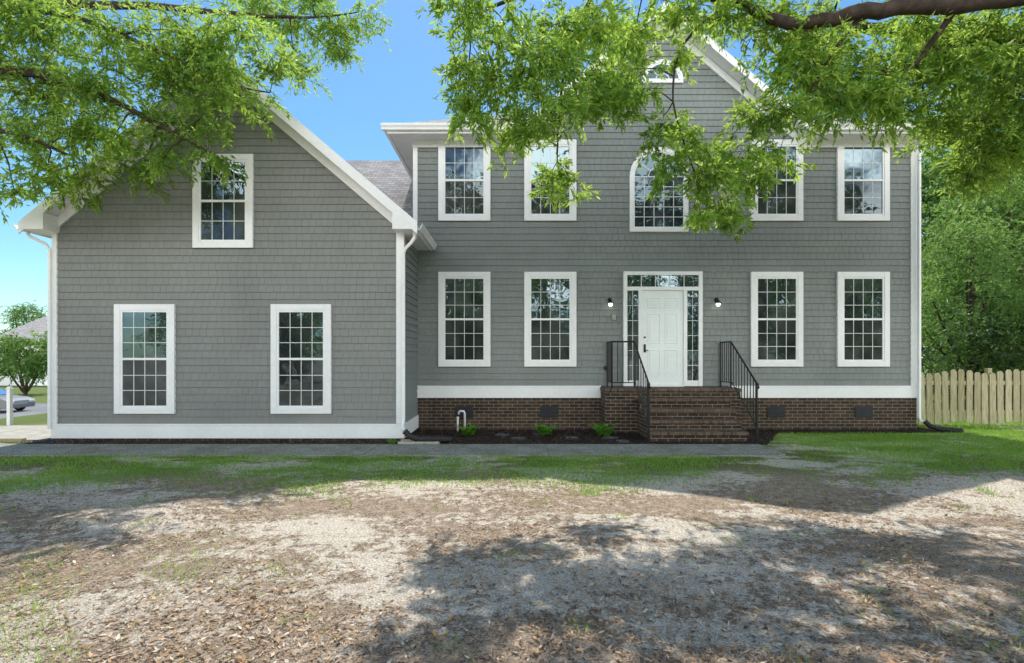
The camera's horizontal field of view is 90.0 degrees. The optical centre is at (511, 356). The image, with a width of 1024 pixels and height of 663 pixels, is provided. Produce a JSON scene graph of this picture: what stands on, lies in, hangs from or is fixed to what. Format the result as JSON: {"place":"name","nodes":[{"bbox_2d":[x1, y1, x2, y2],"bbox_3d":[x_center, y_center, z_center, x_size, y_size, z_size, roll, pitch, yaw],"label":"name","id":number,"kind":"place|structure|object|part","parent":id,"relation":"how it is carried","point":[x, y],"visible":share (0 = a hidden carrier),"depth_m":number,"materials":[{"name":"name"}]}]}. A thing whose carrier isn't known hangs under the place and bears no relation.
{"place":"outdoors","nodes":[
{"label":"outdoors","id":0,"kind":"place"},
{"bbox_2d":[0,316,46,385],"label":"house","id":1,"kind":"structure","parent":0,"point":[39,325],"depth_m":60.30,"materials":[{"name":"white"}]},
{"bbox_2d":[28,373,46,385],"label":"garage door","id":2,"kind":"structure","parent":1,"relation":"in","point":[40,384],"depth_m":59.25,"materials":[{"name":"white paint"}]},
{"bbox_2d":[0,404,46,418],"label":"road","id":3,"kind":"structure","parent":0,"point":[37,409],"depth_m":31.02,"materials":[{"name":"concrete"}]},
{"bbox_2d":[0,389,34,409],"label":"parked car","id":4,"kind":"object","parent":3,"relation":"on","point":[21,402],"visible":0.8,"depth_m":31.05,"materials":[{"name":"silver metal"}]},
{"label":"car window","id":5,"kind":"part","parent":4,"relation":"part of","materials":[{"name":"blue glass"}]},
{"bbox_2d":[0,425,50,439],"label":"driveway","id":6,"kind":"structure","parent":0,"point":[32,432],"depth_m":10.89,"materials":[{"name":"concrete"}]},
{"bbox_2d":[0,443,784,455],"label":"sidewalk","id":7,"kind":"structure","parent":0,"point":[387,449],"depth_m":8.82,"materials":[{"name":"concrete"}]},
{"bbox_2d":[0,363,1023,662],"bbox_3d":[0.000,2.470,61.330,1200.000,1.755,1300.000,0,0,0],"label":"ground","id":8,"kind":"structure","parent":0,"point":[356,525],"depth_m":4.14,"materials":[{"name":"brown soil"}]},
{"bbox_2d":[6,387,13,424],"bbox_3d":[-11.850,1.162,12.080,0.100,0.920,0.100,0,0,0],"label":"gate post","id":9,"kind":"object","parent":8,"relation":"on","point":[9,405],"visible":1,"depth_m":12.05,"materials":[{"name":"white paint"}]},
{"bbox_2d":[0,438,25,441],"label":"edging board","id":10,"kind":"object","parent":8,"relation":"on","point":[12,439],"visible":0.84,"depth_m":9.71,"materials":[{"name":"brown wood"}]},
{"bbox_2d":[0,329,46,394],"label":"tree","id":11,"kind":"object","parent":8,"relation":"on","point":[30,359],"visible":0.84,"depth_m":44.10,"materials":[{"name":"green plant"}]},
{"bbox_2d":[0,300,46,333],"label":"tree","id":12,"kind":"object","parent":8,"relation":"on","point":[16,313],"visible":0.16,"depth_m":66.69,"materials":[{"name":"green plant"}]},
{"bbox_2d":[0,0,392,225],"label":"tree","id":13,"kind":"object","parent":8,"relation":"on","point":[178,69],"visible":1,"depth_m":8.60,"materials":[{"name":"green plant"}]},
{"bbox_2d":[13,2,931,442],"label":"house","id":14,"kind":"structure","parent":8,"relation":"on","point":[303,284],"depth_m":11.27,"materials":[{"name":"grey paint"}]},
{"bbox_2d":[114,304,175,413],"bbox_3d":[-7.010,0.040,9.779,1.150,2.090,0.062,0,0,0],"label":"window","id":15,"kind":"structure","parent":14,"relation":"in","point":[144,334],"depth_m":9.77,"materials":[{"name":"white paint"}]},
{"bbox_2d":[192,154,253,247],"bbox_3d":[-5.515,-2.975,9.779,1.150,1.790,0.062,0,0,0],"label":"window","id":16,"kind":"structure","parent":14,"relation":"in","point":[221,218],"depth_m":9.77,"materials":[{"name":"white glass"}]},
{"bbox_2d":[271,304,331,413],"bbox_3d":[-4.025,0.040,9.779,1.150,2.090,0.062,0,0,0],"label":"window","id":17,"kind":"structure","parent":14,"relation":"in","point":[301,334],"depth_m":9.77,"materials":[{"name":"white paint"}]},
{"bbox_2d":[438,272,490,366],"bbox_3d":[-1.050,-0.830,11.299,1.150,2.090,0.062,0,0,0],"label":"window","id":18,"kind":"structure","parent":14,"relation":"in","point":[464,299],"depth_m":11.29,"materials":[{"name":"white paint"}]},
{"bbox_2d":[438,140,490,220],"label":"window","id":19,"kind":"structure","parent":14,"relation":"in","point":[464,191],"depth_m":11.29,"materials":[{"name":"white paint"}]},
{"bbox_2d":[524,272,575,366],"bbox_3d":[0.845,-0.830,11.299,1.150,2.090,0.062,0,0,0],"label":"window","id":20,"kind":"structure","parent":14,"relation":"in","point":[549,297],"depth_m":11.29,"materials":[{"name":"white paint"}]},
{"bbox_2d":[524,139,575,220],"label":"window","id":21,"kind":"structure","parent":14,"relation":"in","point":[532,211],"depth_m":11.28,"materials":[{"name":"white paint"}]},
{"bbox_2d":[629,147,688,231],"bbox_3d":[3.240,-3.690,11.299,1.290,1.860,0.062,0,0,0],"label":"window","id":22,"kind":"structure","parent":14,"relation":"in","point":[666,215],"depth_m":11.30,"materials":[{"name":"white paint"}]},
{"bbox_2d":[642,59,682,83],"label":"window","id":23,"kind":"structure","parent":14,"relation":"in","point":[652,76],"depth_m":11.29,"materials":[{"name":"white paint"}]},
{"bbox_2d":[750,272,802,366],"bbox_3d":[5.840,-0.830,11.299,1.150,2.090,0.062,0,0,0],"label":"window","id":24,"kind":"structure","parent":14,"relation":"in","point":[776,298],"depth_m":11.29,"materials":[{"name":"white paint"}]},
{"bbox_2d":[750,139,802,220],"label":"window","id":25,"kind":"structure","parent":14,"relation":"in","point":[785,203],"depth_m":11.29,"materials":[{"name":"white paint"}]},
{"bbox_2d":[836,272,889,366],"bbox_3d":[7.745,-0.830,11.299,1.150,2.090,0.062,0,0,0],"label":"window","id":26,"kind":"structure","parent":14,"relation":"in","point":[863,298],"depth_m":11.29,"materials":[{"name":"white paint"}]},
{"bbox_2d":[836,140,889,220],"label":"window","id":27,"kind":"structure","parent":14,"relation":"in","point":[863,173],"depth_m":11.29,"materials":[{"name":"white paint"}]},
{"bbox_2d":[18,427,946,444],"bbox_3d":[0.050,1.614,10.540,18.500,0.001,2.380,0,0,0],"label":"mulch bed","id":28,"kind":"object","parent":8,"relation":"on","point":[583,434],"visible":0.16,"depth_m":10.00,"materials":[{"name":"brown wood"}]},
{"bbox_2d":[387,439,396,443],"bbox_3d":[-2.191,1.550,9.377,0.227,0.084,0.223,0,0,-29],"label":"fern","id":29,"kind":"object","parent":28,"relation":"on","point":[390,441],"visible":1,"depth_m":9.35,"materials":[{"name":"green plant"}]},
{"bbox_2d":[398,439,440,443],"bbox_3d":[-1.720,1.585,9.540,0.760,0.055,0.300,0,0,0],"label":"splash block","id":30,"kind":"object","parent":28,"relation":"on","point":[405,441],"depth_m":9.39,"materials":[{"name":"concrete"}]},
{"bbox_2d":[403,429,452,442],"bbox_3d":[-1.571,1.474,9.564,0.932,0.259,0.151,0,0,-3],"label":"drainage pipe","id":31,"kind":"object","parent":28,"relation":"on","point":[411,436],"visible":0.96,"depth_m":9.52,"materials":[{"name":"black plastic"}]},
{"bbox_2d":[456,410,465,431],"bbox_3d":[-1.098,1.383,11.037,0.204,0.473,0.073,0,0,0],"label":"vent pipe","id":32,"kind":"object","parent":28,"relation":"on","point":[459,411],"visible":0.89,"depth_m":11.03,"materials":[{"name":"white plastic"}]},
{"bbox_2d":[456,423,480,434],"bbox_3d":[-0.868,1.476,10.409,0.628,0.212,0.512,0,0,-40],"label":"fern","id":33,"kind":"object","parent":28,"relation":"on","point":[467,430],"visible":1,"depth_m":10.31,"materials":[{"name":"green plant"}]},
{"bbox_2d":[495,433,508,435],"bbox_3d":[-0.198,1.601,10.525,0.290,0.030,0.234,0,0,-30],"label":"stepping stone","id":34,"kind":"object","parent":28,"relation":"on","point":[501,434],"visible":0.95,"depth_m":10.46,"materials":[{"name":"stone"}]},
{"bbox_2d":[511,437,525,439],"bbox_3d":[0.126,1.601,10.072,0.288,0.030,0.220,0,0,20],"label":"stepping stone","id":35,"kind":"object","parent":28,"relation":"on","point":[520,438],"visible":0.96,"depth_m":10.03,"materials":[{"name":"stone"}]},
{"bbox_2d":[534,423,557,434],"bbox_3d":[0.694,1.466,10.359,0.576,0.221,0.678,0,0,0],"label":"fern","id":36,"kind":"object","parent":28,"relation":"on","point":[541,428],"visible":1,"depth_m":10.30,"materials":[{"name":"green plant"}]},
{"bbox_2d":[585,422,617,435],"bbox_3d":[1.882,1.469,10.419,0.588,0.225,0.639,0,0,32],"label":"fern","id":37,"kind":"object","parent":28,"relation":"on","point":[600,430],"visible":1,"depth_m":10.34,"materials":[{"name":"green plant"}]},
{"bbox_2d":[603,436,617,438],"bbox_3d":[1.952,1.601,10.172,0.279,0.030,0.221,0,0,31],"label":"stepping stone","id":38,"kind":"object","parent":28,"relation":"on","point":[611,437],"visible":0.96,"depth_m":10.11,"materials":[{"name":"stone"}]},
{"bbox_2d":[615,440,628,442],"bbox_3d":[2.099,1.601,9.723,0.264,0.030,0.212,0,0,0],"label":"stepping stone","id":39,"kind":"object","parent":28,"relation":"on","point":[622,441],"visible":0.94,"depth_m":9.66,"materials":[{"name":"stone"}]},
{"bbox_2d":[0,414,1023,662],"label":"grass","id":40,"kind":"structure","parent":8,"relation":"on","point":[872,442],"depth_m":7.41,"materials":[{"name":"green plant"}]},
{"bbox_2d":[0,450,1023,662],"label":"leaf litter","id":41,"kind":"object","parent":8,"relation":"on","point":[535,649],"visible":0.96,"depth_m":3.38,"materials":[{"name":"brown plant"}]},
{"bbox_2d":[415,0,1023,243],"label":"tree","id":42,"kind":"object","parent":8,"relation":"on","point":[936,63],"visible":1,"depth_m":6.83,"materials":[{"name":"green plant"}]},
{"bbox_2d":[906,119,957,355],"bbox_3d":[24.837,-6.247,34.264,11.305,18.014,13.168,0,0,18],"label":"tree","id":43,"kind":"object","parent":8,"relation":"on","point":[935,188],"depth_m":31.27,"materials":[{"name":"green plant"}]},
{"bbox_2d":[923,420,963,432],"bbox_3d":[9.236,1.492,10.981,0.678,0.250,0.124,0,0,27],"label":"drainage pipe","id":44,"kind":"object","parent":8,"relation":"on","point":[927,423],"visible":0.98,"depth_m":10.95,"materials":[{"name":"black plastic"}]},
{"bbox_2d":[921,151,979,379],"bbox_3d":[20.750,-4.537,27.626,10.306,14.098,8.848,0,0,-17],"label":"tree","id":45,"kind":"object","parent":8,"relation":"on","point":[930,199],"visible":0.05,"depth_m":26.28,"materials":[{"name":"green plant"}]},
{"bbox_2d":[918,368,1023,424],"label":"wooden fence","id":46,"kind":"object","parent":8,"relation":"on","point":[985,383],"visible":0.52,"depth_m":12.14,"materials":[{"name":"brown wood"}]},
{"bbox_2d":[921,209,1023,403],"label":"tree","id":47,"kind":"object","parent":8,"relation":"on","point":[975,242],"visible":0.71,"depth_m":16.56,"materials":[{"name":"green plant"}]},
{"bbox_2d":[921,169,1023,399],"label":"tree","id":48,"kind":"object","parent":8,"relation":"on","point":[989,207],"visible":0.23,"depth_m":18.58,"materials":[{"name":"green plant"}]},
{"bbox_2d":[921,303,1023,409],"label":"shrub thicket","id":49,"kind":"object","parent":8,"relation":"on","point":[990,327],"visible":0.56,"depth_m":15.70,"materials":[{"name":"green plant"}]},
{"bbox_2d":[921,104,1023,357],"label":"tree","id":50,"kind":"object","parent":8,"relation":"on","point":[923,247],"visible":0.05,"depth_m":24.41,"materials":[{"name":"green plant"}]},
{"bbox_2d":[921,129,1023,395],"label":"tree","id":51,"kind":"object","parent":8,"relation":"on","point":[1021,229],"visible":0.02,"depth_m":21.26,"materials":[{"name":"green plant"}]},
{"bbox_2d":[0,0,1023,357],"label":"sky","id":52,"kind":"structure","parent":0,"point":[398,85],"materials":[{"name":"blue"}]}
]}

